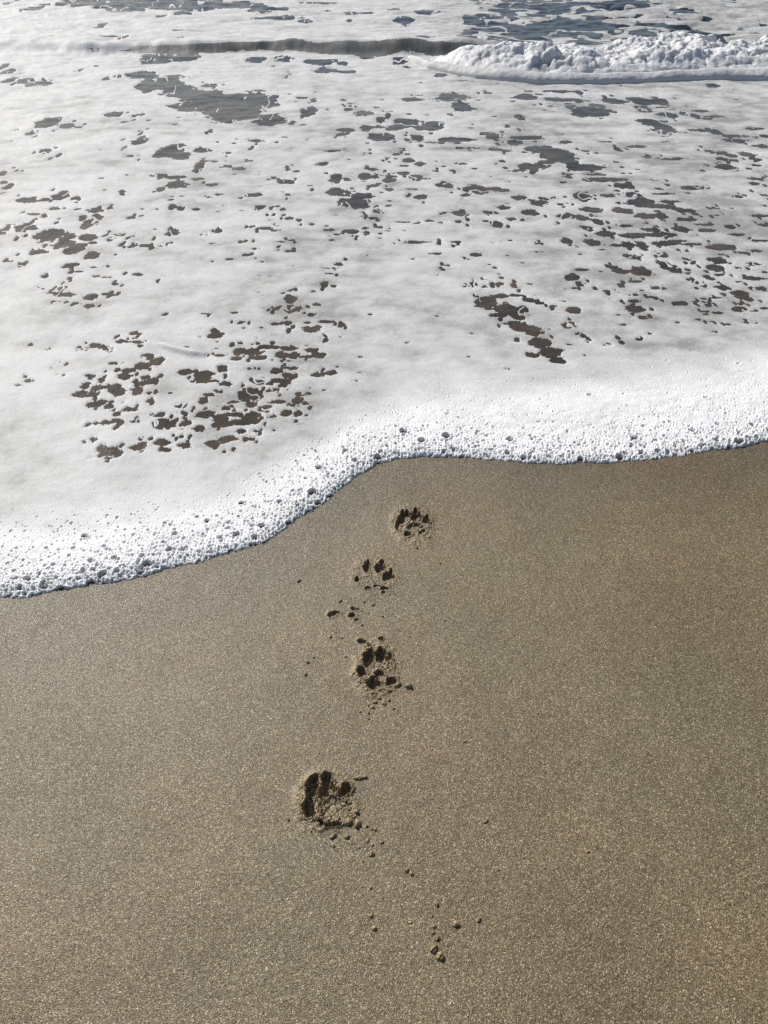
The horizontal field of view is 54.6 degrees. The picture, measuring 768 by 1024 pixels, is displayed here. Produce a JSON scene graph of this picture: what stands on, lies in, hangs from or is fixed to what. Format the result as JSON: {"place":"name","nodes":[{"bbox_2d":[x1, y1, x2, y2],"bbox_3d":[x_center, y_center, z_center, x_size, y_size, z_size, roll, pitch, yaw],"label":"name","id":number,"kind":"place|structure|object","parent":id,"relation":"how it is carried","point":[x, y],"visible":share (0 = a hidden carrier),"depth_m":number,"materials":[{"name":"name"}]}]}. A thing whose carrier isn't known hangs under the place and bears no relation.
{"place":"outdoors","nodes":[
{"label":"outdoors","id":0,"kind":"place"},
{"bbox_2d":[0,441,767,1023],"bbox_3d":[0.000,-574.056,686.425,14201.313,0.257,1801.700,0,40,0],"label":"sand","id":1,"kind":"structure","parent":0,"point":[170,739],"depth_m":1.49,"materials":[{"name":"beige sand"}]},
{"bbox_2d":[294,768,355,832],"bbox_3d":[-0.114,0.561,1.441,0.120,0.027,0.133,0,40,0],"label":"paw print","id":2,"kind":"object","parent":1,"relation":"on","point":[321,796],"visible":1,"depth_m":1.44},
{"bbox_2d":[326,610,341,617],"bbox_3d":[-0.120,0.249,1.804,0.039,0.008,0.026,0,40,0],"label":"claw scrape","id":3,"kind":"object","parent":1,"relation":"on","point":[332,613],"visible":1,"depth_m":1.81,"materials":[{"name":"brown sand"}]},
{"bbox_2d":[345,818,351,825],"bbox_3d":[-0.067,0.583,1.401,0.015,0.008,0.015,-6,40,-8],"label":"sand crumb","id":4,"kind":"object","parent":1,"relation":"on","point":[348,821],"visible":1,"depth_m":1.40,"materials":[{"name":"beige sand"}]},
{"bbox_2d":[347,606,360,621],"bbox_3d":[-0.072,0.250,1.804,0.034,0.009,0.052,0,40,0],"label":"claw scrape","id":5,"kind":"object","parent":1,"relation":"on","point":[353,616],"visible":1,"depth_m":1.81,"materials":[{"name":"brown sand"}]},
{"bbox_2d":[354,818,360,828],"bbox_3d":[-0.050,0.585,1.400,0.013,0.012,0.022,-3,40,-4],"label":"sand crumb","id":6,"kind":"object","parent":1,"relation":"on","point":[357,823],"visible":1,"depth_m":1.40,"materials":[{"name":"beige sand"}]},
{"bbox_2d":[353,775,367,779],"bbox_3d":[-0.046,0.525,1.473,0.028,0.007,0.010,-7,40,-8],"label":"sand crumb","id":7,"kind":"object","parent":1,"relation":"on","point":[359,777],"visible":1,"depth_m":1.47,"materials":[{"name":"beige sand"}]},
{"bbox_2d":[356,638,368,646],"bbox_3d":[-0.050,0.305,1.738,0.030,0.009,0.024,0,40,0],"label":"claw scrape","id":8,"kind":"object","parent":1,"relation":"on","point":[362,641],"visible":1,"depth_m":1.74,"materials":[{"name":"brown sand"}]},
{"bbox_2d":[349,554,399,597],"bbox_3d":[-0.024,0.166,1.906,0.129,0.016,0.159,0,40,0],"label":"paw print","id":9,"kind":"object","parent":1,"relation":"on","point":[373,576],"visible":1,"depth_m":1.90},
{"bbox_2d":[351,641,402,698],"bbox_3d":[-0.015,0.358,1.681,0.116,0.022,0.161,0,40,0],"label":"paw print","id":10,"kind":"object","parent":1,"relation":"on","point":[377,668],"visible":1,"depth_m":1.68},
{"bbox_2d":[0,344,767,598],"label":"foam edge","id":11,"kind":"object","parent":1,"relation":"on","point":[659,407],"visible":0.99,"depth_m":2.33,"materials":[{"name":"white liquid"}]},
{"bbox_2d":[404,683,411,688],"bbox_3d":[0.055,0.384,1.641,0.016,0.013,0.017,27,47,28],"label":"sand crumb","id":12,"kind":"object","parent":1,"relation":"on","point":[408,685],"visible":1,"depth_m":1.64,"materials":[{"name":"beige sand"}]},
{"bbox_2d":[389,503,436,544],"bbox_3d":[0.081,0.034,2.065,0.131,0.020,0.181,0,40,0],"label":"paw print","id":13,"kind":"object","parent":1,"relation":"on","point":[413,523],"visible":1,"depth_m":2.06},
{"bbox_2d":[430,943,437,952],"bbox_3d":[0.082,0.724,1.236,0.013,0.010,0.016,18,43,21],"label":"sand crumb","id":14,"kind":"object","parent":1,"relation":"on","point":[433,948],"visible":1,"depth_m":1.23,"materials":[{"name":"beige sand"}]},
{"bbox_2d":[433,935,440,941],"bbox_3d":[0.089,0.715,1.249,0.012,0.007,0.010,-12,42,-14],"label":"sand crumb","id":15,"kind":"object","parent":1,"relation":"on","point":[436,937],"visible":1,"depth_m":1.25,"materials":[{"name":"beige sand"}]},
{"bbox_2d":[435,951,444,960],"bbox_3d":[0.092,0.733,1.228,0.014,0.011,0.016,-25,46,-27],"label":"sand crumb","id":16,"kind":"object","parent":1,"relation":"on","point":[439,956],"visible":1,"depth_m":1.23,"materials":[{"name":"beige sand"}]},
{"bbox_2d":[453,920,458,927],"bbox_3d":[0.123,0.701,1.266,0.011,0.009,0.012,12,41,14],"label":"sand crumb","id":17,"kind":"object","parent":1,"relation":"on","point":[455,923],"visible":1,"depth_m":1.26,"materials":[{"name":"beige sand"}]},
{"bbox_2d":[0,0,767,580],"bbox_3d":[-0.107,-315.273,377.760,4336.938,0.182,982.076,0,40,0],"label":"sea water","id":18,"kind":"structure","parent":0,"point":[230,106],"depth_m":4.36,"materials":[{"name":"grey liquid"}]},
{"bbox_2d":[0,35,500,57],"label":"rolling wave","id":19,"kind":"object","parent":18,"relation":"on","point":[372,47],"visible":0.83,"depth_m":7.87,"materials":[{"name":"liquid"}]},
{"bbox_2d":[0,0,767,512],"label":"sea foam","id":20,"kind":"object","parent":18,"relation":"on","point":[48,458],"visible":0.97,"depth_m":3.76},
{"bbox_2d":[407,31,767,84],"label":"breaking wave","id":21,"kind":"object","parent":18,"relation":"on","point":[675,56],"visible":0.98,"depth_m":6.99,"materials":[{"name":"liquid"}]}
]}

